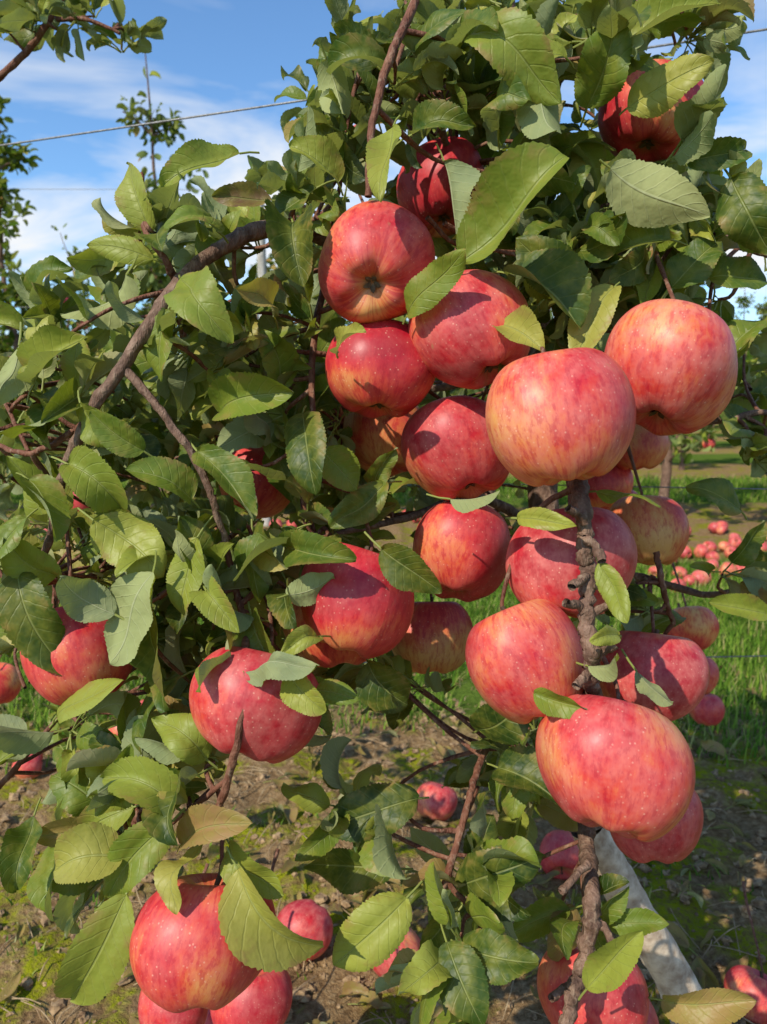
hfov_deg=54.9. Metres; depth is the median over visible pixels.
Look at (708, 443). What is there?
apple tree
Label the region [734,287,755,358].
apple tree
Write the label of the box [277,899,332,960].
apple
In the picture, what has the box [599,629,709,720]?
apple
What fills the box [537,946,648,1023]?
apple
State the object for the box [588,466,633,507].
apple
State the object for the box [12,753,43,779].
apple
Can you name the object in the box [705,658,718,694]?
apple
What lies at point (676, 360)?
apple
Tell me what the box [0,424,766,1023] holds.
ground
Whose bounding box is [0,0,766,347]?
sky
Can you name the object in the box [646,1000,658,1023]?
apple
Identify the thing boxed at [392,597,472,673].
apple
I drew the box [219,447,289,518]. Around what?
apple
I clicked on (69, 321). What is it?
apple tree
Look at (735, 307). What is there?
trellis wire
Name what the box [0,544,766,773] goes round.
grass
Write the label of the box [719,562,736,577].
fallen apple
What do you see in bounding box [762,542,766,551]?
fallen apple
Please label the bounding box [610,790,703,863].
apple
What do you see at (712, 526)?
fallen apple
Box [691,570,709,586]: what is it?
fallen apple
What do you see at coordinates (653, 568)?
fallen apple
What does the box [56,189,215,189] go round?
trellis wire
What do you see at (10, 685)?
apple
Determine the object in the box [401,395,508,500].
apple
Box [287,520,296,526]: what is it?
fallen apple
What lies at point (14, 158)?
apple tree
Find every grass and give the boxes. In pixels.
[0,471,766,506]
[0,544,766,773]
[2,702,763,979]
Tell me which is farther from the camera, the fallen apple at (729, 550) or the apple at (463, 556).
the fallen apple at (729, 550)
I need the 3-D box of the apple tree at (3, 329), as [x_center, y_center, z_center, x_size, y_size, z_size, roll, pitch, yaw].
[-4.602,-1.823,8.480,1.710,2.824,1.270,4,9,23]
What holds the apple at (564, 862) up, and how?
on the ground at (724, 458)
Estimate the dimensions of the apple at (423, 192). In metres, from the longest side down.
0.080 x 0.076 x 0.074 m
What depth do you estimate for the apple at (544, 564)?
0.47 m
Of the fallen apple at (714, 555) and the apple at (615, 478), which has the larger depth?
the fallen apple at (714, 555)
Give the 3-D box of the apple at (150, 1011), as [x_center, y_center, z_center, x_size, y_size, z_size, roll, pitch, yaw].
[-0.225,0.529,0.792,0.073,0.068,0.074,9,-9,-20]
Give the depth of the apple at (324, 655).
0.53 m
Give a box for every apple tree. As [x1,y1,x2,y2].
[0,0,766,1023]
[0,96,104,521]
[0,279,23,400]
[8,223,98,391]
[78,281,93,388]
[107,53,219,490]
[141,275,179,351]
[242,264,258,319]
[255,192,348,325]
[256,253,296,324]
[346,314,422,407]
[418,131,552,508]
[658,169,759,497]
[677,434,686,469]
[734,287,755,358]
[746,354,766,427]
[753,296,766,359]
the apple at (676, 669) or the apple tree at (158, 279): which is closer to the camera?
the apple at (676, 669)
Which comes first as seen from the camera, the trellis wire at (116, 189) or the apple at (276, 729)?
the apple at (276, 729)
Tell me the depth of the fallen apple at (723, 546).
3.92 m
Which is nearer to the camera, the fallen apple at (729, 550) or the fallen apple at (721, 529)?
the fallen apple at (729, 550)
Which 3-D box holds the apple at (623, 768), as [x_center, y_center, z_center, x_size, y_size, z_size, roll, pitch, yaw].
[0.137,0.152,0.445,0.093,0.079,0.089,3,-19,22]
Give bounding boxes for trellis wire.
[0,28,766,146]
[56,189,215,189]
[135,307,766,307]
[363,655,766,662]
[503,483,766,489]
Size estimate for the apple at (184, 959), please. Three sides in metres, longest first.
0.089 x 0.082 x 0.075 m
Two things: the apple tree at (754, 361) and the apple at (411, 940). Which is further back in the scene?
the apple tree at (754, 361)
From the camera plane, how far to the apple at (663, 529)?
0.68 m
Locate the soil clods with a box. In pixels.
[0,665,766,1023]
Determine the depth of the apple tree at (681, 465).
8.76 m
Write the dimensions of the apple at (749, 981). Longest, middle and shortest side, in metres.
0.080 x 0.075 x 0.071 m
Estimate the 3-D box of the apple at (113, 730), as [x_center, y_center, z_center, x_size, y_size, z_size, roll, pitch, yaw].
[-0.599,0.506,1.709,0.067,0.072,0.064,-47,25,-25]
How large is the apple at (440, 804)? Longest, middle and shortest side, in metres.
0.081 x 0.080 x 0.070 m
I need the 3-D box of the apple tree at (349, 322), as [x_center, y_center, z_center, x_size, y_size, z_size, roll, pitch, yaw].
[0.049,-1.996,8.519,1.075,3.150,1.535,7,11,40]
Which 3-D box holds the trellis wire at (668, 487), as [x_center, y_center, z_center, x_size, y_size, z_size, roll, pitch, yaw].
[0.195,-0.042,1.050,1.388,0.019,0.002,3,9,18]
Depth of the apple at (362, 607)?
0.48 m
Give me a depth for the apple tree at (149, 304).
8.25 m
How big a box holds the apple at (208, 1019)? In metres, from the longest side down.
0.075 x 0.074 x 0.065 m
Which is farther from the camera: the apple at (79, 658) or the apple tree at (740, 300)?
the apple tree at (740, 300)
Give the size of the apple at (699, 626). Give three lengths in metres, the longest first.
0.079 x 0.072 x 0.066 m
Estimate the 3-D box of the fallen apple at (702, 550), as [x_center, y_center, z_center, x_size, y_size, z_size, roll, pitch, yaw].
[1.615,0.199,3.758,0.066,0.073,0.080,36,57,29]
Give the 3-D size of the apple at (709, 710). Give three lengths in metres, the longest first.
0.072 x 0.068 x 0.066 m
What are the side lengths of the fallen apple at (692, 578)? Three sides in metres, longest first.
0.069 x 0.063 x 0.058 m
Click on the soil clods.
(58, 1005)
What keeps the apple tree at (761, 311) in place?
on the ground at (724, 458)
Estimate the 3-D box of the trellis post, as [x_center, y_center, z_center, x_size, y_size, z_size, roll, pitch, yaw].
[-0.756,-0.937,4.663,0.068,2.261,0.060,0,8,0]
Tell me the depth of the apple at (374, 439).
0.63 m
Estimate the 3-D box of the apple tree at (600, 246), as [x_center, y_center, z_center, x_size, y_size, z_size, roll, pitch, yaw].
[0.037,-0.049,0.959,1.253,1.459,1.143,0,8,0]
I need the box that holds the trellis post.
[256,204,270,526]
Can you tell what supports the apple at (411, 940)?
on the ground at (724, 458)
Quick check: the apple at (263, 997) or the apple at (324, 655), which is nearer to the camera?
the apple at (324, 655)
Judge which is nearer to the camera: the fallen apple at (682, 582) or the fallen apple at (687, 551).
the fallen apple at (682, 582)
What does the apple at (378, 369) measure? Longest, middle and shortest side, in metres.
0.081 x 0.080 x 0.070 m
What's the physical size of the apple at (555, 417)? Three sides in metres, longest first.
0.091 x 0.084 x 0.083 m
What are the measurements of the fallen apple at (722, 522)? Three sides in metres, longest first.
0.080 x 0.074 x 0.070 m
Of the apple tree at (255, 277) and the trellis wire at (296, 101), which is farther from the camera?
the apple tree at (255, 277)
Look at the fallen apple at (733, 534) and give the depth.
4.19 m
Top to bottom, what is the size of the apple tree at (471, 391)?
2.613 m
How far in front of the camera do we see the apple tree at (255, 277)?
12.15 m
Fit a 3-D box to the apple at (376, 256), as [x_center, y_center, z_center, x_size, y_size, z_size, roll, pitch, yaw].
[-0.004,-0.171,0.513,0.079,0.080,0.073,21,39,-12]
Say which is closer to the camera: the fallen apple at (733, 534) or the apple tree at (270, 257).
the fallen apple at (733, 534)
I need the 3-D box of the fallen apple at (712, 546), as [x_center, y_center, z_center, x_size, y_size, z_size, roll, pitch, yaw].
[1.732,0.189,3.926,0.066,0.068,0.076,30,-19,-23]
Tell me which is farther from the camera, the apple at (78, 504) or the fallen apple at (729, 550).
the fallen apple at (729, 550)
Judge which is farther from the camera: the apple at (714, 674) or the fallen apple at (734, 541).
the fallen apple at (734, 541)
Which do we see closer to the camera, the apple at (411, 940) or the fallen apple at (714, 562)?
the apple at (411, 940)
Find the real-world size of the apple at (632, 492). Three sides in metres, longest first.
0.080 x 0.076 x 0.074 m
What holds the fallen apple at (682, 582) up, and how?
on the ground at (724, 458)
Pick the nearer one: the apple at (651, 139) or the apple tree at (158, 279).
the apple at (651, 139)
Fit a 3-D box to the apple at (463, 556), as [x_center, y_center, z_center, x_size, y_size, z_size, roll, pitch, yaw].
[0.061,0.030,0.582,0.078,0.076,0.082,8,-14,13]
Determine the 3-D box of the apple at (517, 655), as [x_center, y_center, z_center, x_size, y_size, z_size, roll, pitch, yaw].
[0.092,0.096,0.477,0.076,0.076,0.080,-23,-10,13]
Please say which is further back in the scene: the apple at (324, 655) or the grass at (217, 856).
the grass at (217, 856)
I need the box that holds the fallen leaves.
[0,656,766,1023]
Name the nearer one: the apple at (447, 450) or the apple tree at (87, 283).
the apple at (447, 450)
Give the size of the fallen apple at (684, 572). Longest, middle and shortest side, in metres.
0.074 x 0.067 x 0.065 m
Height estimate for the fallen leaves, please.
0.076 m
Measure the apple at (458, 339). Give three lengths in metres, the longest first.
0.082 x 0.077 x 0.076 m
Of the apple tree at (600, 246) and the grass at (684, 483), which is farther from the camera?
the grass at (684, 483)
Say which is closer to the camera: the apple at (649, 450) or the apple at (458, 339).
the apple at (458, 339)
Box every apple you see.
[0,662,21,703]
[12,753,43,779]
[20,606,132,705]
[72,492,88,511]
[109,726,117,735]
[129,872,275,1012]
[138,990,207,1023]
[189,646,321,763]
[205,1009,212,1023]
[210,969,292,1023]
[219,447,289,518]
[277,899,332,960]
[282,603,368,667]
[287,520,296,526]
[301,542,413,658]
[318,200,434,323]
[325,319,435,418]
[343,406,418,476]
[373,927,419,976]
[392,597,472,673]
[396,136,483,237]
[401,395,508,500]
[408,269,529,388]
[413,500,510,601]
[417,781,457,820]
[465,599,583,723]
[485,347,635,486]
[505,507,637,617]
[536,694,695,841]
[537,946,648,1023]
[540,830,578,879]
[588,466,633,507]
[598,59,703,161]
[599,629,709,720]
[604,299,737,435]
[604,490,636,509]
[610,495,688,564]
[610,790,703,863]
[616,424,668,469]
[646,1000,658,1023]
[648,566,656,575]
[667,606,718,649]
[671,566,687,577]
[671,578,686,591]
[680,545,691,558]
[682,575,697,585]
[689,693,724,725]
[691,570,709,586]
[694,544,708,558]
[703,541,716,551]
[705,551,719,560]
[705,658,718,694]
[707,559,718,572]
[708,522,717,532]
[716,524,726,534]
[717,521,727,530]
[718,541,730,551]
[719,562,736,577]
[724,546,735,557]
[724,965,766,1023]
[728,536,741,547]
[729,533,740,538]
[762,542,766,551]
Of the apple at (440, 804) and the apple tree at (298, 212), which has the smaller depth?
the apple at (440, 804)

